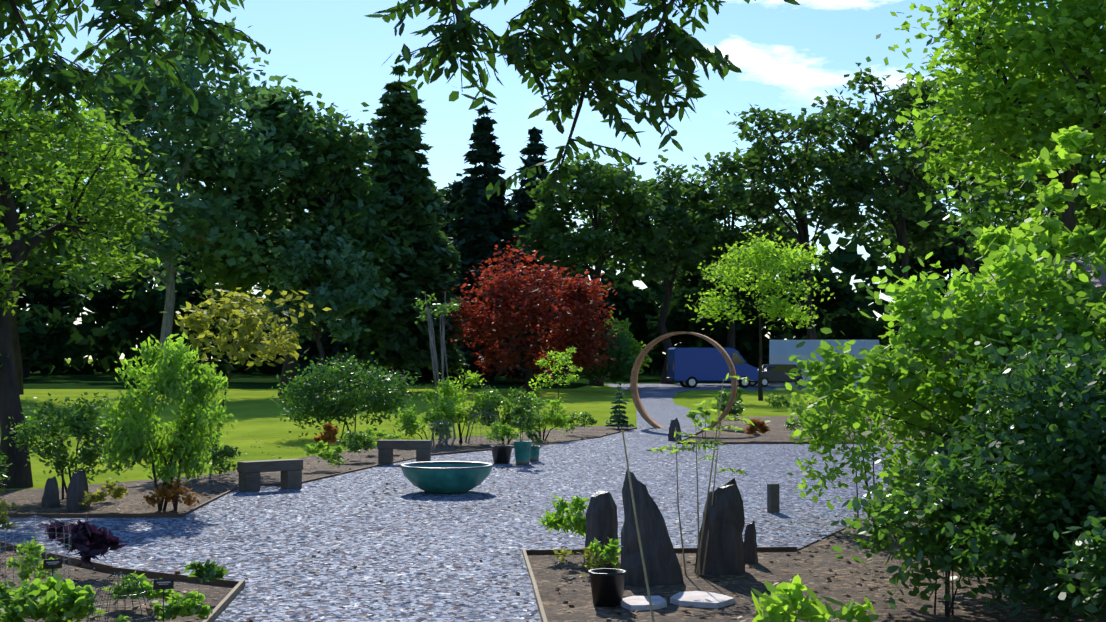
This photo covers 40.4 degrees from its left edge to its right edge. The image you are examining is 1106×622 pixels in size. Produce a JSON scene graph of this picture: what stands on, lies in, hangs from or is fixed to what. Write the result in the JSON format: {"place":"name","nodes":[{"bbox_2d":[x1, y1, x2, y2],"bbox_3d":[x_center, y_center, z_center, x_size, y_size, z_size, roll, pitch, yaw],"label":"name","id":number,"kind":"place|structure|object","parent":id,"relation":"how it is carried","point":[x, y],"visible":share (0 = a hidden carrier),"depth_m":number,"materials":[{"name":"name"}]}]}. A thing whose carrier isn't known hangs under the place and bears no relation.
{"place":"outdoors","nodes":[
{"label":"outdoors","id":0,"kind":"place"},
{"bbox_2d":[0,0,149,135],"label":"branch","id":1,"kind":"object","parent":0,"point":[66,81],"depth_m":8.33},
{"bbox_2d":[0,0,197,113],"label":"branch","id":2,"kind":"object","parent":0,"point":[116,42],"depth_m":8.00,"materials":[{"name":"plant"}]},
{"bbox_2d":[0,548,233,621],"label":"bed soil","id":3,"kind":"structure","parent":0,"point":[82,576],"depth_m":13.79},
{"bbox_2d":[6,536,62,582],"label":"caged bed leaves","id":4,"kind":"object","parent":3,"relation":"on","point":[31,548],"visible":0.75,"depth_m":13.35,"materials":[{"name":"green plant"}]},
{"bbox_2d":[0,515,70,587],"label":"tall wire cage","id":5,"kind":"object","parent":3,"relation":"on","point":[63,554],"visible":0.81,"depth_m":13.15,"materials":[{"name":"grey"}]},
{"bbox_2d":[0,574,104,621],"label":"shrub","id":6,"kind":"object","parent":3,"relation":"on","point":[70,603],"visible":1,"depth_m":11.10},
{"bbox_2d":[41,513,126,565],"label":"purple leaves","id":7,"kind":"object","parent":3,"relation":"on","point":[88,541],"visible":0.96,"depth_m":14.58,"materials":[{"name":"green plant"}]},
{"bbox_2d":[86,571,154,621],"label":"wire cloche","id":8,"kind":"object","parent":3,"relation":"on","point":[123,588],"depth_m":10.63,"materials":[{"name":"grey"}]},
{"bbox_2d":[1,542,245,586],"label":"bed edging","id":9,"kind":"object","parent":3,"relation":"on","point":[177,576],"visible":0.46,"depth_m":14.68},
{"bbox_2d":[102,569,176,605],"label":"green leaves","id":10,"kind":"object","parent":3,"relation":"on","point":[147,585],"visible":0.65,"depth_m":12.63,"materials":[{"name":"green plant"}]},
{"bbox_2d":[151,591,212,620],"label":"green leaves","id":11,"kind":"object","parent":3,"relation":"on","point":[190,603],"visible":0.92,"depth_m":11.89,"materials":[{"name":"green plant"}]},
{"bbox_2d":[183,559,229,583],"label":"green leaves","id":12,"kind":"object","parent":3,"relation":"on","point":[209,571],"visible":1,"depth_m":13.16,"materials":[{"name":"green plant"}]},
{"bbox_2d":[96,0,270,102],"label":"branch","id":13,"kind":"object","parent":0,"point":[171,7],"depth_m":7.91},
{"bbox_2d":[137,178,236,380],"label":"tree","id":14,"kind":"object","parent":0,"point":[223,365],"depth_m":120.34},
{"bbox_2d":[295,217,350,378],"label":"tree","id":15,"kind":"object","parent":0,"point":[331,351],"depth_m":108.41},
{"bbox_2d":[0,359,924,550],"bbox_3d":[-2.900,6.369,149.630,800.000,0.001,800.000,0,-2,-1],"label":"lawn","id":16,"kind":"structure","parent":0,"point":[256,418],"depth_m":52.53,"materials":[{"name":"plant"}]},
{"bbox_2d":[0,113,112,394],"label":"tree","id":17,"kind":"object","parent":16,"relation":"on","point":[42,258],"depth_m":77.69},
{"bbox_2d":[0,32,190,488],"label":"robinia tree","id":18,"kind":"object","parent":16,"relation":"on","point":[94,187],"depth_m":24.65,"materials":[{"name":"plant"}]},
{"bbox_2d":[0,249,25,366],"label":"robinia leaves","id":19,"kind":"object","parent":18,"relation":"attached to","point":[8,287],"visible":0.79,"depth_m":24.14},
{"bbox_2d":[35,0,312,395],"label":"birch tree","id":20,"kind":"object","parent":16,"relation":"on","point":[164,93],"depth_m":69.48,"materials":[{"name":"plant"}]},
{"bbox_2d":[156,284,330,464],"bbox_3d":[-6.069,1.280,29.355,3.436,3.666,3.501,0,-2,-1],"label":"tree","id":21,"kind":"object","parent":16,"relation":"on","point":[250,318],"depth_m":28.92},
{"bbox_2d":[179,72,413,395],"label":"birch tree","id":22,"kind":"object","parent":16,"relation":"on","point":[320,135],"depth_m":75.64,"materials":[{"name":"plant"}]},
{"bbox_2d":[0,426,632,513],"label":"bed soil","id":23,"kind":"structure","parent":16,"relation":"on","point":[27,500],"depth_m":25.62,"materials":[{"name":"soil"}]},
{"bbox_2d":[41,476,59,507],"bbox_3d":[-7.086,2.582,21.162,0.277,0.518,0.216,0,-2,-1],"label":"standing stone","id":24,"kind":"object","parent":23,"relation":"on","point":[50,497],"visible":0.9,"depth_m":21.11,"materials":[{"name":"stone"}]},
{"bbox_2d":[3,389,132,499],"bbox_3d":[-7.242,2.011,22.505,1.923,1.685,1.616,0,-2,-1],"label":"shrub","id":25,"kind":"object","parent":23,"relation":"on","point":[81,421],"depth_m":22.20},
{"bbox_2d":[66,470,90,510],"bbox_3d":[-6.571,2.508,20.777,0.268,0.644,0.267,-1,-2,38],"label":"standing stone","id":26,"kind":"object","parent":23,"relation":"on","point":[77,488],"visible":0.83,"depth_m":20.71,"materials":[{"name":"stone"}]},
{"bbox_2d":[0,513,179,517],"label":"border edging","id":27,"kind":"object","parent":23,"relation":"on","point":[102,515],"visible":0.52,"depth_m":19.68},
{"bbox_2d":[78,480,127,505],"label":"orange plant leaves","id":28,"kind":"object","parent":23,"relation":"on","point":[99,496],"visible":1,"depth_m":20.51,"materials":[{"name":"yellow plant"}]},
{"bbox_2d":[96,332,237,510],"bbox_3d":[-5.399,1.551,20.805,1.973,2.510,1.784,0,-2,-1],"label":"weeping shrub","id":29,"kind":"object","parent":23,"relation":"on","point":[193,384],"depth_m":20.70,"materials":[{"name":"plant"}]},
{"bbox_2d":[143,480,203,507],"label":"orange plant leaves","id":30,"kind":"object","parent":23,"relation":"on","point":[162,492],"visible":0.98,"depth_m":20.56,"materials":[{"name":"brown plant"}]},
{"bbox_2d":[199,441,241,474],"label":"border plant leaves","id":31,"kind":"object","parent":23,"relation":"on","point":[229,453],"visible":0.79,"depth_m":25.69,"materials":[{"name":"green plant"}]},
{"bbox_2d":[301,440,347,467],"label":"shrub leaves","id":32,"kind":"object","parent":23,"relation":"on","point":[309,449],"visible":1,"depth_m":27.72,"materials":[{"name":"green plant"}]},
{"bbox_2d":[337,429,376,455],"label":"shrub leaves","id":33,"kind":"object","parent":23,"relation":"on","point":[368,442],"visible":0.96,"depth_m":30.04,"materials":[{"name":"green plant"}]},
{"bbox_2d":[180,427,636,516],"bbox_3d":[-1.870,3.033,31.538,1.641,0.106,24.386,-1,-2,18],"label":"garden edging","id":34,"kind":"object","parent":23,"relation":"on","point":[235,488],"visible":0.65,"depth_m":27.10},
{"bbox_2d":[431,369,500,442],"bbox_3d":[-2.147,2.282,36.447,1.803,1.926,1.687,0,-2,-1],"label":"border shrub","id":35,"kind":"object","parent":23,"relation":"on","point":[446,390],"depth_m":36.14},
{"bbox_2d":[259,224,391,396],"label":"tree","id":36,"kind":"object","parent":16,"relation":"on","point":[354,288],"depth_m":72.61,"materials":[{"name":"plant"}]},
{"bbox_2d":[269,347,428,437],"bbox_3d":[-5.195,2.115,38.406,4.074,2.375,3.825,0,-2,-1],"label":"shrub","id":37,"kind":"object","parent":16,"relation":"on","point":[307,392],"depth_m":37.92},
{"bbox_2d":[328,64,469,391],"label":"tall fir","id":38,"kind":"object","parent":16,"relation":"on","point":[405,344],"depth_m":83.13,"materials":[{"name":"plant"}]},
{"bbox_2d":[393,387,468,445],"bbox_3d":[-2.878,2.498,35.267,1.820,1.431,1.905,0,-2,-1],"label":"border shrub","id":39,"kind":"object","parent":16,"relation":"on","point":[409,419],"depth_m":35.02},
{"bbox_2d":[425,290,455,438],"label":"multi-stem poles","id":40,"kind":"object","parent":16,"relation":"on","point":[434,356],"visible":0.65,"depth_m":38.37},
{"bbox_2d":[411,291,460,323],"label":"pole leaves","id":41,"kind":"object","parent":40,"relation":"attached to","point":[454,306],"visible":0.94,"depth_m":38.69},
{"bbox_2d":[0,390,914,621],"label":"gravel path","id":42,"kind":"structure","parent":16,"relation":"on","point":[268,538],"depth_m":18.79,"materials":[{"name":"gravel"}]},
{"bbox_2d":[202,579,244,621],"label":"bed edging","id":43,"kind":"object","parent":42,"relation":"on","point":[222,605],"visible":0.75,"depth_m":12.75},
{"bbox_2d":[237,459,302,491],"bbox_3d":[-4.464,2.592,23.723,1.040,0.460,0.250,1,-2,-39],"label":"bench","id":44,"kind":"object","parent":42,"relation":"on","point":[289,469],"visible":0.98,"depth_m":23.59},
{"bbox_2d":[237,453,522,621],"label":"gravel","id":45,"kind":"structure","parent":42,"relation":"on","point":[384,597],"depth_m":15.88,"materials":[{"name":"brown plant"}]},
{"bbox_2d":[377,440,431,463],"bbox_3d":[-2.893,2.747,29.256,1.040,0.460,0.250,0,-2,3],"label":"bench","id":46,"kind":"object","parent":42,"relation":"on","point":[385,448],"visible":0.81,"depth_m":29.14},
{"bbox_2d":[400,461,492,493],"bbox_3d":[-1.649,2.595,23.284,1.440,0.430,1.440,0,-2,-1],"label":"bowl","id":47,"kind":"object","parent":42,"relation":"on","point":[445,477],"visible":1,"depth_m":22.83,"materials":[{"name":"ceramic"}]},
{"bbox_2d":[465,384,542,443],"bbox_3d":[-1.209,2.489,36.058,1.998,1.494,1.658,0,-2,-1],"label":"border shrub","id":48,"kind":"object","parent":16,"relation":"on","point":[502,400],"depth_m":35.93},
{"bbox_2d":[18,218,1037,374],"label":"forest leaves","id":49,"kind":"object","parent":16,"relation":"on","point":[849,260],"visible":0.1,"depth_m":154.71,"materials":[{"name":"green plant"}]},
{"bbox_2d":[442,236,624,393],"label":"acer","id":50,"kind":"object","parent":16,"relation":"on","point":[508,290],"depth_m":77.80,"materials":[{"name":"plant"}]},
{"bbox_2d":[500,126,583,382],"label":"conifer","id":51,"kind":"object","parent":16,"relation":"on","point":[524,202],"depth_m":108.28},
{"bbox_2d":[521,391,571,439],"bbox_3d":[-0.209,2.636,37.372,1.438,1.273,1.426,0,-2,-1],"label":"border shrub","id":52,"kind":"object","parent":16,"relation":"on","point":[558,419],"depth_m":37.28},
{"bbox_2d":[529,343,582,412],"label":"tiered sapling","id":53,"kind":"object","parent":16,"relation":"on","point":[559,360],"depth_m":48.33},
{"bbox_2d":[570,328,636,385],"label":"dark shrub leaves","id":54,"kind":"object","parent":16,"relation":"on","point":[622,367],"visible":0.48,"depth_m":83.76,"materials":[{"name":"green plant"}]},
{"bbox_2d":[590,310,651,373],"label":"shrub leaves","id":55,"kind":"object","parent":16,"relation":"on","point":[634,345],"visible":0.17,"depth_m":95.27,"materials":[{"name":"green plant"}]},
{"bbox_2d":[570,149,755,383],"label":"oak tree","id":56,"kind":"object","parent":16,"relation":"on","point":[688,250],"depth_m":104.64,"materials":[{"name":"plant"}]},
{"bbox_2d":[630,331,736,428],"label":"ring sculpture","id":57,"kind":"object","parent":16,"relation":"on","point":[646,417],"visible":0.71,"depth_m":42.97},
{"bbox_2d":[684,224,841,400],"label":"young lime tree","id":58,"kind":"object","parent":16,"relation":"on","point":[760,248],"depth_m":68.17,"materials":[{"name":"plant"}]},
{"bbox_2d":[697,88,926,339],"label":"oak tree","id":59,"kind":"object","parent":16,"relation":"on","point":[756,152],"depth_m":99.64,"materials":[{"name":"plant"}]},
{"bbox_2d":[685,416,940,443],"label":"bed soil","id":60,"kind":"structure","parent":16,"relation":"on","point":[777,431],"depth_m":40.57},
{"bbox_2d":[765,373,926,521],"bbox_3d":[4.153,1.745,19.372,2.918,2.042,2.539,0,-2,-1],"label":"bush","id":61,"kind":"object","parent":16,"relation":"on","point":[830,439],"depth_m":18.92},
{"bbox_2d":[775,56,1000,372],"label":"oak tree","id":62,"kind":"object","parent":16,"relation":"on","point":[902,98],"depth_m":95.00,"materials":[{"name":"plant"}]},
{"bbox_2d":[876,0,1105,257],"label":"lime tree","id":63,"kind":"object","parent":16,"relation":"on","point":[1073,24],"depth_m":48.29,"materials":[{"name":"plant"}]},
{"bbox_2d":[916,71,1105,268],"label":"tree","id":64,"kind":"object","parent":16,"relation":"on","point":[1027,188],"depth_m":70.01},
{"bbox_2d":[933,257,1105,414],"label":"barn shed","id":65,"kind":"structure","parent":16,"relation":"on","point":[1096,282],"depth_m":42.03,"materials":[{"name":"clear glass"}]},
{"bbox_2d":[971,125,1105,318],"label":"tree","id":66,"kind":"object","parent":16,"relation":"on","point":[1041,232],"depth_m":16.49,"materials":[{"name":"plant"}]},
{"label":"dark bush stems","id":67,"kind":"object","parent":16,"relation":"on","visible":0},
{"bbox_2d":[886,307,1105,611],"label":"bush","id":68,"kind":"object","parent":67,"relation":"attached to","point":[1053,419],"visible":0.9,"depth_m":11.42,"materials":[{"name":"green plant"}]},
{"bbox_2d":[23,366,926,388],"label":"woodland floor","id":69,"kind":"structure","parent":0,"point":[39,380],"depth_m":110.64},
{"bbox_2d":[0,212,94,377],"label":"tree","id":70,"kind":"object","parent":69,"relation":"on","point":[59,302],"depth_m":131.09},
{"bbox_2d":[16,304,94,374],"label":"understorey leaves","id":71,"kind":"object","parent":69,"relation":"on","point":[61,339],"visible":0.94,"depth_m":114.01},
{"bbox_2d":[84,239,221,371],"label":"tree","id":72,"kind":"object","parent":69,"relation":"on","point":[96,301],"depth_m":141.85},
{"bbox_2d":[90,272,242,369],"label":"understorey leaves","id":73,"kind":"object","parent":69,"relation":"on","point":[139,312],"visible":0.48,"depth_m":114.11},
{"bbox_2d":[198,302,351,364],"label":"understorey leaves","id":74,"kind":"object","parent":69,"relation":"on","point":[213,329],"visible":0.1,"depth_m":110.73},
{"bbox_2d":[405,180,505,380],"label":"conifer","id":75,"kind":"object","parent":69,"relation":"on","point":[456,187],"depth_m":117.38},
{"bbox_2d":[430,105,536,383],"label":"conifer","id":76,"kind":"object","parent":69,"relation":"on","point":[478,237],"depth_m":103.98,"materials":[{"name":"plant"}]},
{"bbox_2d":[510,148,686,385],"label":"oak tree","id":77,"kind":"object","parent":69,"relation":"on","point":[609,182],"depth_m":97.93,"materials":[{"name":"plant"}]},
{"bbox_2d":[586,283,665,378],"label":"tree","id":78,"kind":"object","parent":69,"relation":"on","point":[634,304],"depth_m":124.71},
{"bbox_2d":[645,280,796,368],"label":"understorey leaves","id":79,"kind":"object","parent":69,"relation":"on","point":[746,340],"visible":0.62,"depth_m":118.91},
{"bbox_2d":[665,254,787,341],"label":"tree","id":80,"kind":"object","parent":69,"relation":"on","point":[695,280],"depth_m":121.98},
{"bbox_2d":[653,173,810,381],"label":"oak tree","id":81,"kind":"object","parent":69,"relation":"on","point":[784,234],"depth_m":110.95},
{"bbox_2d":[778,264,864,339],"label":"tree","id":82,"kind":"object","parent":69,"relation":"on","point":[843,295],"depth_m":134.49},
{"bbox_2d":[800,306,928,370],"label":"understorey leaves","id":83,"kind":"object","parent":69,"relation":"on","point":[852,326],"visible":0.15,"depth_m":111.68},
{"bbox_2d":[879,220,990,295],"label":"tree","id":84,"kind":"object","parent":69,"relation":"on","point":[951,256],"depth_m":146.35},
{"bbox_2d":[873,114,1057,282],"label":"oak tree","id":85,"kind":"object","parent":69,"relation":"on","point":[922,248],"depth_m":103.33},
{"bbox_2d":[464,0,625,133],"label":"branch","id":86,"kind":"object","parent":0,"point":[539,45],"depth_m":7.89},
{"bbox_2d":[365,0,550,114],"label":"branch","id":87,"kind":"object","parent":86,"relation":"attached to","point":[448,35],"depth_m":8.02,"materials":[{"name":"plant"}]},
{"bbox_2d":[510,0,661,133],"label":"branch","id":88,"kind":"object","parent":86,"relation":"attached to","point":[611,101],"depth_m":7.86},
{"bbox_2d":[598,0,741,109],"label":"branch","id":89,"kind":"object","parent":88,"relation":"attached to","point":[678,61],"depth_m":8.09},
{"bbox_2d":[0,0,1105,358],"label":"sky","id":90,"kind":"structure","parent":0,"point":[787,55],"materials":[{"name":"blue"}]},
{"bbox_2d":[485,0,700,203],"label":"branch","id":91,"kind":"object","parent":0,"point":[564,175],"depth_m":8.34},
{"bbox_2d":[605,381,634,428],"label":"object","id":92,"kind":"object","parent":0,"point":[618,415],"depth_m":43.10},
{"bbox_2d":[557,0,799,151],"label":"overhang","id":93,"kind":"object","parent":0,"point":[666,87],"depth_m":7.91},
{"bbox_2d":[605,384,856,389],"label":"drive gravel","id":94,"kind":"structure","parent":0,"point":[676,387],"depth_m":94.20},
{"bbox_2d":[667,348,757,387],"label":"blue van","id":95,"kind":"object","parent":94,"relation":"on","point":[689,367],"visible":0.94,"depth_m":92.92,"materials":[{"name":"blue paint"}]},
{"bbox_2d":[750,364,802,386],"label":"parked car","id":96,"kind":"object","parent":94,"relation":"on","point":[773,372],"visible":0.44,"depth_m":96.21,"materials":[{"name":"grey paint"}]},
{"bbox_2d":[769,340,878,386],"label":"box truck","id":97,"kind":"object","parent":94,"relation":"on","point":[781,351],"visible":0.38,"depth_m":97.21,"materials":[{"name":"white"}]},
{"bbox_2d":[527,493,1105,621],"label":"bed soil","id":98,"kind":"structure","parent":0,"point":[548,573],"depth_m":13.79,"materials":[{"name":"soil"}]},
{"bbox_2d":[537,492,589,537],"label":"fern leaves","id":99,"kind":"object","parent":98,"relation":"on","point":[556,520],"visible":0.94,"depth_m":15.85,"materials":[{"name":"green plant"}]},
{"bbox_2d":[551,542,620,576],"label":"yellow bed leaves","id":100,"kind":"object","parent":98,"relation":"on","point":[592,558],"visible":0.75,"depth_m":14.67,"materials":[{"name":"green plant"}]},
{"bbox_2d":[584,491,617,569],"bbox_3d":[0.485,2.246,15.137,0.357,0.854,0.234,0,-2,-13],"label":"standing stone","id":101,"kind":"object","parent":98,"relation":"on","point":[601,520],"visible":0.65,"depth_m":15.05,"materials":[{"name":"stone"}]},
{"bbox_2d":[588,568,626,605],"bbox_3d":[0.470,2.381,12.929,0.334,0.280,0.334,0,-2,-1],"label":"black nursery pot","id":102,"kind":"object","parent":98,"relation":"on","point":[607,586],"visible":0.96,"depth_m":12.81,"materials":[{"name":"black plastic"}]},
{"bbox_2d":[586,537,623,565],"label":"pot plant leaves","id":103,"kind":"object","parent":102,"relation":"on","point":[611,551],"visible":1,"depth_m":12.93,"materials":[{"name":"green plant"}]},
{"bbox_2d":[621,430,654,621],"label":"leaning cane","id":104,"kind":"object","parent":98,"relation":"on","point":[643,562],"visible":1,"depth_m":12.15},
{"bbox_2d":[619,596,666,610],"bbox_3d":[0.766,2.517,12.924,0.425,0.055,0.503,0,-2,-8],"label":"flat stone","id":105,"kind":"object","parent":98,"relation":"on","point":[634,603],"visible":0.77,"depth_m":12.80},
{"bbox_2d":[621,470,683,584],"bbox_3d":[0.945,2.073,14.241,0.612,1.148,0.308,0,-2,4],"label":"standing stone","id":106,"kind":"object","parent":98,"relation":"on","point":[662,566],"visible":0.88,"depth_m":14.15,"materials":[{"name":"stone"}]},
{"bbox_2d":[526,547,796,553],"bbox_3d":[1.177,2.619,16.336,3.011,0.074,0.034,0,-2,-5],"label":"bed edging","id":107,"kind":"object","parent":98,"relation":"on","point":[689,550],"visible":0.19,"depth_m":16.34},
{"bbox_2d":[647,373,754,575],"bbox_3d":[1.445,1.607,14.799,1.120,1.995,0.870,0,-2,-1],"label":"sapling","id":108,"kind":"object","parent":98,"relation":"on","point":[699,550],"depth_m":14.73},
{"bbox_2d":[670,591,734,608],"bbox_3d":[1.291,2.522,13.106,0.568,0.055,0.570,-1,-2,31],"label":"flat stone","id":109,"kind":"object","parent":98,"relation":"on","point":[701,599],"visible":0.82,"depth_m":12.96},
{"bbox_2d":[694,478,745,574],"bbox_3d":[1.673,2.161,14.856,0.550,1.007,0.304,1,-2,-18],"label":"standing stone","id":110,"kind":"object","parent":98,"relation":"on","point":[724,525],"visible":0.75,"depth_m":14.75,"materials":[{"name":"stone"}]},
{"bbox_2d":[744,520,757,562],"bbox_3d":[2.044,2.425,15.565,0.136,0.518,0.125,-1,-2,35],"label":"standing stone","id":111,"kind":"object","parent":98,"relation":"on","point":[750,546],"visible":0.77,"depth_m":15.52,"materials":[{"name":"stone"}]},
{"bbox_2d":[751,574,880,621],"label":"bush","id":112,"kind":"object","parent":98,"relation":"on","point":[774,605],"depth_m":10.55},
{"bbox_2d":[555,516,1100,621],"bbox_3d":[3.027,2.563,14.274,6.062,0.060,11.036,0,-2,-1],"label":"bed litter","id":113,"kind":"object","parent":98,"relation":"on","point":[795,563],"visible":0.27,"depth_m":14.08,"materials":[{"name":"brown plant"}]},
{"bbox_2d":[775,238,1105,571],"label":"bush","id":114,"kind":"object","parent":98,"relation":"on","point":[1075,306],"depth_m":14.87,"materials":[{"name":"plant"}]},
{"bbox_2d":[827,455,1062,621],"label":"bush","id":115,"kind":"object","parent":98,"relation":"on","point":[895,510],"depth_m":12.06,"materials":[{"name":"plant"}]},
{"bbox_2d":[916,457,1105,621],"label":"low bush leaves","id":116,"kind":"object","parent":98,"relation":"on","point":[1040,577],"visible":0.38,"depth_m":11.20,"materials":[{"name":"green plant"}]},
{"bbox_2d":[1045,475,1105,620],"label":"low bush leaves","id":117,"kind":"object","parent":98,"relation":"on","point":[1096,548],"visible":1,"depth_m":9.64,"materials":[{"name":"green plant"}]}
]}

